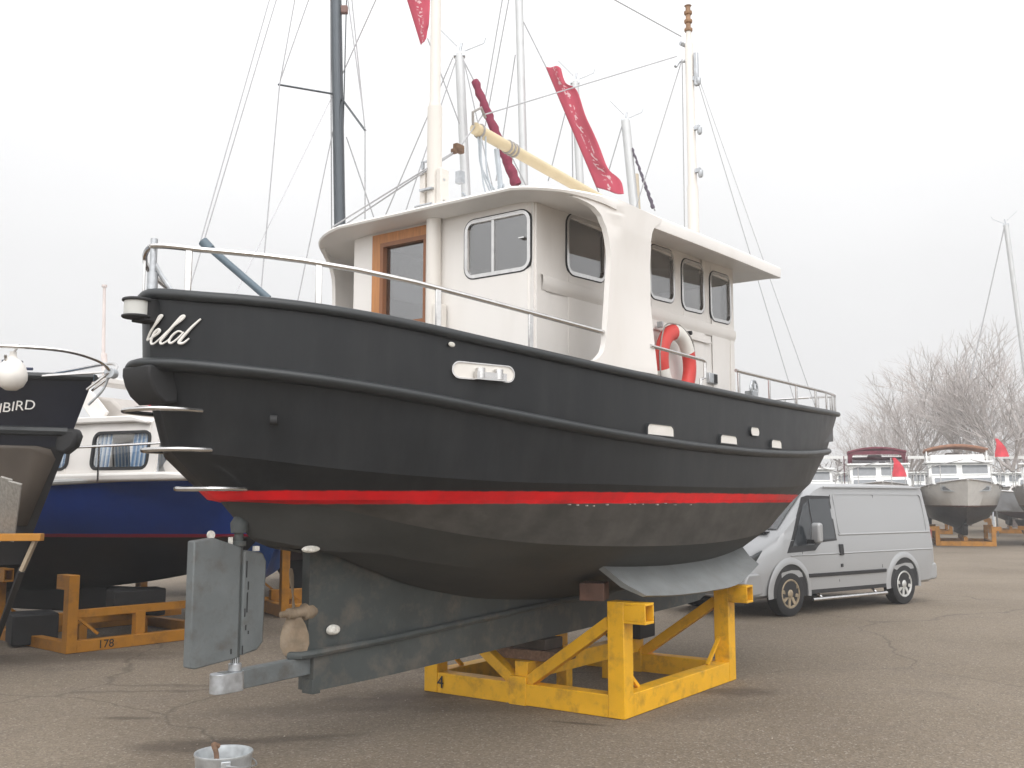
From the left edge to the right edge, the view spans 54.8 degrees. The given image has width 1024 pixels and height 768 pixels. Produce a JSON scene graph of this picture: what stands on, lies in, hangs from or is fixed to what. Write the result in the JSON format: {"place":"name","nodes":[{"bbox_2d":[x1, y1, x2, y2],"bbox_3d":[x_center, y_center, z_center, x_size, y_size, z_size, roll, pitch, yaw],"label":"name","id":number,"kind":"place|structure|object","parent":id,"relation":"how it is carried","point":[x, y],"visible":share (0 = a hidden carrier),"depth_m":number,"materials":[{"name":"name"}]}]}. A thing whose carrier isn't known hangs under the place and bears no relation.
{"place":"outdoors","nodes":[
{"label":"outdoors","id":0,"kind":"place"},
{"bbox_2d":[0,516,1023,767],"bbox_3d":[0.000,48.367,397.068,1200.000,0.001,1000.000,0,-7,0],"label":"ground","id":1,"kind":"structure","parent":0,"point":[950,642],"depth_m":8.22,"materials":[{"name":"grey asphalt"}]},
{"bbox_2d":[0,533,43,636],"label":"prop beam","id":2,"kind":"structure","parent":1,"relation":"on","point":[34,538],"depth_m":8.81,"materials":[{"name":"orange paint"}]},
{"bbox_2d":[2,480,21,541],"bbox_3d":[-4.478,1.141,8.827,0.111,0.553,0.412,4,-8,-32],"label":"leaning board","id":3,"kind":"object","parent":2,"relation":"on","point":[12,504],"visible":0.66,"depth_m":8.80,"materials":[{"name":"grey wood"}]},
{"bbox_2d":[5,609,58,645],"bbox_3d":[-5.711,2.895,11.742,0.500,0.350,0.500,5,-8,-34],"label":"support block","id":4,"kind":"object","parent":1,"relation":"on","point":[22,627],"depth_m":11.54,"materials":[{"name":"rubber"}]},
{"bbox_2d":[0,567,185,653],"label":"boat cradle","id":5,"kind":"object","parent":1,"relation":"on","point":[75,623],"visible":0.7,"depth_m":11.60,"materials":[{"name":"orange paint"}]},
{"bbox_2d":[0,284,254,615],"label":"blue cruiser","id":6,"kind":"object","parent":5,"relation":"on","point":[113,517],"visible":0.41,"depth_m":11.87,"materials":[{"name":"paint"}]},
{"bbox_2d":[58,454,69,470],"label":"window","id":7,"kind":"structure","parent":6,"relation":"in","point":[67,455],"depth_m":11.98,"materials":[{"name":"metal"}]},
{"bbox_2d":[112,447,114,466],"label":"window","id":8,"kind":"structure","parent":6,"relation":"in","point":[112,447],"depth_m":14.26,"materials":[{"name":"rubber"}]},
{"bbox_2d":[89,430,151,469],"bbox_3d":[-4.650,0.788,11.723,0.888,0.468,0.088,-3,-7,22],"label":"window","id":9,"kind":"structure","parent":6,"relation":"in","point":[92,455],"depth_m":11.72,"materials":[{"name":"rubber"}]},
{"bbox_2d":[106,586,165,606],"bbox_3d":[-4.640,2.635,12.176,0.620,0.220,0.400,5,-8,-34],"label":"support block","id":10,"kind":"object","parent":5,"relation":"on","point":[131,596],"depth_m":12.03,"materials":[{"name":"rubber"}]},
{"bbox_2d":[193,742,256,767],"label":"bucket","id":11,"kind":"object","parent":1,"relation":"on","point":[215,755],"visible":1,"depth_m":5.35,"materials":[{"name":"metal"}]},
{"bbox_2d":[248,542,279,577],"bbox_3d":[-4.262,2.492,15.919,1.700,1.605,3.625,1,-7,-6],"label":"blue hull boat","id":12,"kind":"object","parent":1,"relation":"on","point":[272,557],"visible":0.02,"depth_m":14.23,"materials":[{"name":"paint"}]},
{"bbox_2d":[264,550,301,616],"bbox_3d":[-3.050,2.887,15.368,1.520,1.248,1.800,4,-8,-30],"label":"boat cradle","id":13,"kind":"object","parent":1,"relation":"on","point":[276,601],"visible":0.08,"depth_m":14.45,"materials":[{"name":"orange paint"}]},
{"bbox_2d":[191,0,375,588],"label":"sailing yacht","id":14,"kind":"object","parent":1,"relation":"on","point":[338,10],"visible":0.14,"depth_m":18.68,"materials":[{"name":"paint"}]},
{"bbox_2d":[407,0,429,43],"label":"banner","id":15,"kind":"object","parent":14,"relation":"hanging from","point":[420,11],"visible":1,"depth_m":18.78,"materials":[{"name":"red fabric"}]},
{"bbox_2d":[385,30,526,214],"bbox_3d":[-1.113,-1.957,21.770,8.528,12.382,2.813,0,-7,0],"label":"sailing yacht","id":16,"kind":"object","parent":1,"relation":"on","point":[460,65],"visible":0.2,"depth_m":21.97,"materials":[{"name":"paint"}]},
{"bbox_2d":[1,602,1018,767],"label":"grit","id":17,"kind":"object","parent":1,"relation":"on","point":[601,719],"visible":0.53,"depth_m":7.71,"materials":[{"name":"stone"}]},
{"bbox_2d":[485,0,598,191],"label":"sailing yacht","id":18,"kind":"object","parent":1,"relation":"on","point":[521,89],"visible":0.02,"depth_m":25.65,"materials":[{"name":"paint"}]},
{"bbox_2d":[546,66,623,193],"bbox_3d":[1.849,-6.518,25.206,1.940,3.521,0.453,0,-7,0],"label":"banner","id":19,"kind":"object","parent":18,"relation":"hanging from","point":[604,177],"visible":0.98,"depth_m":25.26,"materials":[{"name":"red fabric"}]},
{"bbox_2d":[548,61,594,183],"bbox_3d":[1.915,-2.281,28.259,8.528,14.542,2.800,0,-7,0],"label":"sailing yacht","id":20,"kind":"object","parent":1,"relation":"on","point":[578,154],"visible":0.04,"depth_m":28.71,"materials":[{"name":"paint"}]},
{"bbox_2d":[424,584,752,719],"bbox_3d":[0.672,2.341,9.167,2.430,0.910,2.173,-5,-8,35],"label":"boat cradle","id":21,"kind":"object","parent":1,"relation":"on","point":[620,655],"visible":0.64,"depth_m":8.43,"materials":[{"name":"yellow paint"}]},
{"bbox_2d":[121,0,839,694],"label":"motor cutter","id":22,"kind":"object","parent":21,"relation":"on","point":[503,434],"visible":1,"depth_m":6.88,"materials":[{"name":"paint"}]},
{"bbox_2d":[371,225,425,321],"bbox_3d":[-0.893,-0.476,7.964,0.640,1.565,0.070,-5,-8,35],"label":"door","id":23,"kind":"structure","parent":22,"relation":"in","point":[381,243],"depth_m":8.10,"materials":[{"name":"brown wood"}]},
{"bbox_2d":[389,252,422,305],"bbox_3d":[-0.918,-0.947,8.925,0.034,0.523,0.608,-5,-8,35],"label":"window","id":24,"kind":"structure","parent":22,"relation":"in","point":[390,271],"depth_m":8.69,"materials":[{"name":"silver metal"}]},
{"bbox_2d":[464,209,531,279],"bbox_3d":[-0.108,-1.051,7.467,0.636,0.478,0.034,-5,-8,35],"label":"window","id":25,"kind":"structure","parent":22,"relation":"in","point":[469,225],"depth_m":7.47,"materials":[{"name":"silver metal"}]},
{"bbox_2d":[565,214,605,282],"bbox_3d":[0.584,-1.073,7.851,0.034,0.523,0.608,-5,-8,35],"label":"window","id":26,"kind":"structure","parent":22,"relation":"in","point":[575,274],"depth_m":7.78,"materials":[{"name":"silver metal"}]},
{"bbox_2d":[650,244,674,303],"bbox_3d":[1.343,-0.990,8.904,0.034,0.523,0.508,-5,-8,35],"label":"window","id":27,"kind":"structure","parent":22,"relation":"in","point":[672,296],"depth_m":8.99,"materials":[{"name":"silver metal"}]},
{"bbox_2d":[655,321,695,382],"bbox_3d":[1.439,-0.183,8.733,0.143,0.714,0.715,-5,-16,35],"label":"lifebuoy","id":28,"kind":"object","parent":22,"relation":"hanging from","point":[679,335],"visible":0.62,"depth_m":8.66,"materials":[{"name":"red plastic"}]},
{"bbox_2d":[658,285,724,319],"bbox_3d":[1.884,-0.793,10.474,0.798,0.498,0.034,-5,-8,35],"label":"window","id":29,"kind":"structure","parent":22,"relation":"in","point":[721,289],"depth_m":10.25,"materials":[{"name":"glass"}]},
{"bbox_2d":[681,258,704,313],"bbox_3d":[1.719,-0.930,9.416,0.034,0.523,0.508,-5,-8,35],"label":"window","id":30,"kind":"structure","parent":22,"relation":"in","point":[702,306],"depth_m":9.44,"materials":[{"name":"silver metal"}]},
{"bbox_2d":[709,271,731,324],"bbox_3d":[2.090,-0.865,9.927,0.034,0.533,0.518,-5,-8,35],"label":"window","id":31,"kind":"structure","parent":22,"relation":"in","point":[727,322],"depth_m":9.92,"materials":[{"name":"silver metal"}]},
{"bbox_2d":[497,646,575,661],"bbox_3d":[0.210,2.321,8.523,0.620,0.085,0.300,-4,-8,33],"label":"keel block","id":32,"kind":"object","parent":21,"relation":"on","point":[525,654],"depth_m":8.41,"materials":[{"name":"brown wood"}]},
{"bbox_2d":[513,636,562,650],"bbox_3d":[0.222,2.234,8.549,0.340,0.090,0.280,-5,-8,35],"label":"keel block","id":33,"kind":"object","parent":32,"relation":"on","point":[549,643],"depth_m":8.42,"materials":[{"name":"brown wood"}]},
{"bbox_2d":[579,581,608,600],"bbox_3d":[0.664,1.668,7.960,0.200,0.140,0.240,-2,-7,16],"label":"keel block","id":34,"kind":"object","parent":21,"relation":"on","point":[593,590],"depth_m":7.85,"materials":[{"name":"brown wood"}]},
{"bbox_2d":[606,616,654,638],"bbox_3d":[1.186,2.422,9.876,0.380,0.200,0.340,-4,-8,33],"label":"keel block","id":35,"kind":"object","parent":21,"relation":"on","point":[642,631],"depth_m":9.69,"materials":[{"name":"rubber"}]},
{"bbox_2d":[609,101,655,210],"bbox_3d":[4.279,-1.956,31.443,8.528,14.638,2.800,0,-7,0],"label":"sailing yacht","id":36,"kind":"object","parent":1,"relation":"on","point":[629,155],"visible":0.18,"depth_m":31.93,"materials":[{"name":"paint"}]},
{"bbox_2d":[688,483,936,615],"bbox_3d":[4.729,2.626,16.252,4.910,1.982,2.380,5,-8,-36],"label":"delivery van","id":37,"kind":"object","parent":1,"relation":"on","point":[814,539],"visible":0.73,"depth_m":15.46,"materials":[{"name":"silver metal"}]},
{"bbox_2d":[822,416,939,478],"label":"bare tree","id":38,"kind":"object","parent":1,"relation":"on","point":[858,443],"visible":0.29,"depth_m":82.34,"materials":[{"name":"grey plant"}]},
{"bbox_2d":[819,452,1015,515],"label":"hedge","id":39,"kind":"object","parent":1,"relation":"on","point":[839,461],"visible":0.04,"depth_m":89.00,"materials":[{"name":"plant"}]},
{"bbox_2d":[840,360,998,471],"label":"bare tree","id":40,"kind":"object","parent":1,"relation":"on","point":[915,441],"visible":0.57,"depth_m":70.99,"materials":[{"name":"grey plant"}]},
{"bbox_2d":[823,456,1023,526],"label":"pontoon rail","id":41,"kind":"object","parent":1,"relation":"on","point":[990,458],"visible":0.09,"depth_m":61.83,"materials":[{"name":"white metal"}]},
{"bbox_2d":[863,326,1023,525],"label":"bare tree","id":42,"kind":"object","parent":1,"relation":"on","point":[950,440],"visible":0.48,"depth_m":64.51,"materials":[{"name":"grey plant"}]},
{"bbox_2d":[940,524,952,533],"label":"boat cradle","id":43,"kind":"object","parent":1,"relation":"on","point":[946,530],"visible":0.09,"depth_m":49.24,"materials":[{"name":"orange paint"}]},
{"bbox_2d":[908,472,932,523],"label":"motor cruiser","id":44,"kind":"object","parent":43,"relation":"on","point":[910,474],"visible":0.06,"depth_m":51.19,"materials":[{"name":"paint"}]},
{"bbox_2d":[908,474,924,481],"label":"front window","id":45,"kind":"structure","parent":44,"relation":"in","point":[922,475],"depth_m":51.29,"materials":[{"name":"grey glass"}]},
{"bbox_2d":[891,318,1023,527],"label":"bare tree","id":46,"kind":"object","parent":1,"relation":"on","point":[971,419],"visible":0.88,"depth_m":62.13,"materials":[{"name":"grey plant"}]},
{"bbox_2d":[929,524,1001,546],"bbox_3d":[17.404,5.827,38.121,2.430,0.718,3.350,-3,-7,21],"label":"boat cradle","id":47,"kind":"object","parent":1,"relation":"on","point":[960,540],"visible":0.9,"depth_m":36.85,"materials":[{"name":"orange paint"}]},
{"bbox_2d":[918,444,1003,534],"bbox_3d":[17.464,4.079,38.488,3.050,3.580,9.023,-3,-7,21],"label":"motor cruiser","id":48,"kind":"object","parent":47,"relation":"on","point":[961,493],"visible":0.91,"depth_m":36.91,"materials":[{"name":"paint"}]},
{"bbox_2d":[930,464,957,474],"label":"front window","id":49,"kind":"structure","parent":48,"relation":"in","point":[946,469],"depth_m":38.42,"materials":[{"name":"grey glass"}]},
{"bbox_2d":[935,478,958,482],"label":"fore window","id":50,"kind":"structure","parent":48,"relation":"in","point":[936,479],"depth_m":36.30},
{"bbox_2d":[961,464,988,474],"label":"front window","id":51,"kind":"structure","parent":48,"relation":"in","point":[966,469],"depth_m":38.05,"materials":[{"name":"grey glass"}]},
{"bbox_2d":[972,478,992,481],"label":"fore window","id":52,"kind":"structure","parent":48,"relation":"in","point":[988,479],"depth_m":35.85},
{"bbox_2d":[970,211,1023,534],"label":"sailing yacht","id":53,"kind":"object","parent":1,"relation":"on","point":[1008,505],"visible":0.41,"depth_m":46.52,"materials":[{"name":"paint"}]},
{"bbox_2d":[973,380,1023,471],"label":"bare tree","id":54,"kind":"object","parent":1,"relation":"on","point":[1011,451],"visible":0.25,"depth_m":74.82,"materials":[{"name":"grey plant"}]},
{"bbox_2d":[983,518,1022,533],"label":"boat cradle","id":55,"kind":"object","parent":1,"relation":"on","point":[1009,529],"visible":0.75,"depth_m":50.76,"materials":[{"name":"orange paint"}]},
{"bbox_2d":[991,472,1020,525],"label":"motor cruiser","id":56,"kind":"object","parent":55,"relation":"on","point":[1006,481],"visible":0.21,"depth_m":51.89,"materials":[{"name":"paint"}]},
{"bbox_2d":[994,475,1005,481],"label":"front window","id":57,"kind":"structure","parent":56,"relation":"in","point":[1003,477],"depth_m":52.15,"materials":[{"name":"grey glass"}]},
{"bbox_2d":[1008,474,1020,481],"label":"front window","id":58,"kind":"structure","parent":56,"relation":"in","point":[1019,475],"depth_m":51.89,"materials":[{"name":"grey glass"}]},
{"bbox_2d":[0,0,1023,479],"label":"sky","id":59,"kind":"structure","parent":0,"point":[872,148],"materials":[{"name":"white"}]},
{"bbox_2d":[635,173,640,208],"bbox_3d":[4.455,-0.911,34.542,8.528,13.286,2.800,0,-7,0],"label":"sailing yacht","id":60,"kind":"object","parent":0,"point":[637,183],"depth_m":35.18,"materials":[{"name":"paint"}]},
{"bbox_2d":[993,438,1008,470],"bbox_3d":[16.585,2.399,33.449,0.506,1.100,0.080,0,-7,0],"label":"pennant","id":61,"kind":"object","parent":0,"point":[1001,450],"visible":1,"depth_m":33.47,"materials":[{"name":"red fabric"}]},
{"bbox_3d":[14.652,5.951,39.170,2.430,0.718,3.350,-2,-7,18],"label":"boat cradle","id":62,"kind":"object","parent":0,"visible":0},
{"bbox_2d":[841,447,917,486],"bbox_3d":[14.706,4.227,39.536,3.000,3.530,9.022,-2,-7,18],"label":"motor cruiser","id":63,"kind":"object","parent":62,"relation":"on","point":[873,466],"visible":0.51,"depth_m":39.48,"materials":[{"name":"paint"}]},
{"bbox_2d":[852,466,876,476],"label":"front window","id":64,"kind":"structure","parent":63,"relation":"in","point":[870,471],"depth_m":39.44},
{"bbox_2d":[854,480,875,483],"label":"fore window","id":65,"kind":"structure","parent":63,"relation":"in","point":[855,481],"depth_m":37.27,"materials":[{"name":"white"}]},
{"bbox_2d":[880,466,905,476],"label":"front window","id":66,"kind":"structure","parent":63,"relation":"in","point":[885,471],"depth_m":39.19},
{"bbox_2d":[884,479,906,483],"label":"fore window","id":67,"kind":"structure","parent":63,"relation":"in","point":[900,481],"depth_m":36.91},
{"bbox_2d":[890,458,906,483],"bbox_3d":[12.691,2.970,32.375,0.506,1.100,0.080,0,-7,0],"label":"pennant","id":68,"kind":"object","parent":63,"relation":"attached to","point":[898,469],"visible":0.91,"depth_m":32.40,"materials":[{"name":"red fabric"}]},
{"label":"boat cradle","id":69,"kind":"object","parent":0,"visible":0},
{"bbox_2d":[811,467,841,483],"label":"motor cruiser","id":70,"kind":"object","parent":69,"relation":"on","point":[822,475],"visible":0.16,"depth_m":40.21,"materials":[{"name":"paint"}]},
{"bbox_2d":[812,471,830,480],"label":"front window","id":71,"kind":"structure","parent":70,"relation":"in","point":[819,475],"depth_m":40.26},
{"bbox_3d":[21.134,5.845,38.269,2.430,0.718,3.350,-4,-8,31],"label":"boat cradle","id":72,"kind":"object","parent":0,"visible":0},
{"bbox_2d":[1011,463,1023,510],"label":"motor cruiser","id":73,"kind":"object","parent":72,"relation":"on","point":[1018,490],"visible":1,"depth_m":37.60,"materials":[{"name":"paint"}]},
{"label":"boat cradle","id":74,"kind":"object","parent":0,"visible":0},
{"bbox_2d":[833,472,849,483],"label":"motor cruiser","id":75,"kind":"object","parent":74,"relation":"on","point":[842,478],"visible":0.1,"depth_m":52.35,"materials":[{"name":"paint"}]},
{"bbox_2d":[838,475,847,481],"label":"front window","id":76,"kind":"structure","parent":75,"relation":"in","point":[846,476],"depth_m":52.36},
{"bbox_3d":[-7.350,2.570,9.968,2.710,0.618,1.810,0,-7,-4],"label":"boat cradle","id":77,"kind":"object","parent":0,"visible":0},
{"bbox_2d":[0,344,118,564],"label":"navy boat","id":78,"kind":"object","parent":77,"relation":"on","point":[40,436],"visible":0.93,"depth_m":9.23,"materials":[{"name":"paint"}]},
{"bbox_2d":[0,476,12,541],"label":"leaning board","id":79,"kind":"object","parent":78,"relation":"attached to","point":[3,485],"visible":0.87,"depth_m":8.76,"materials":[{"name":"grey wood"}]},
{"bbox_2d":[0,344,27,390],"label":"fender","id":80,"kind":"object","parent":78,"relation":"hanging from","point":[13,374],"visible":1,"depth_m":8.75,"materials":[{"name":"white plastic"}]}
]}

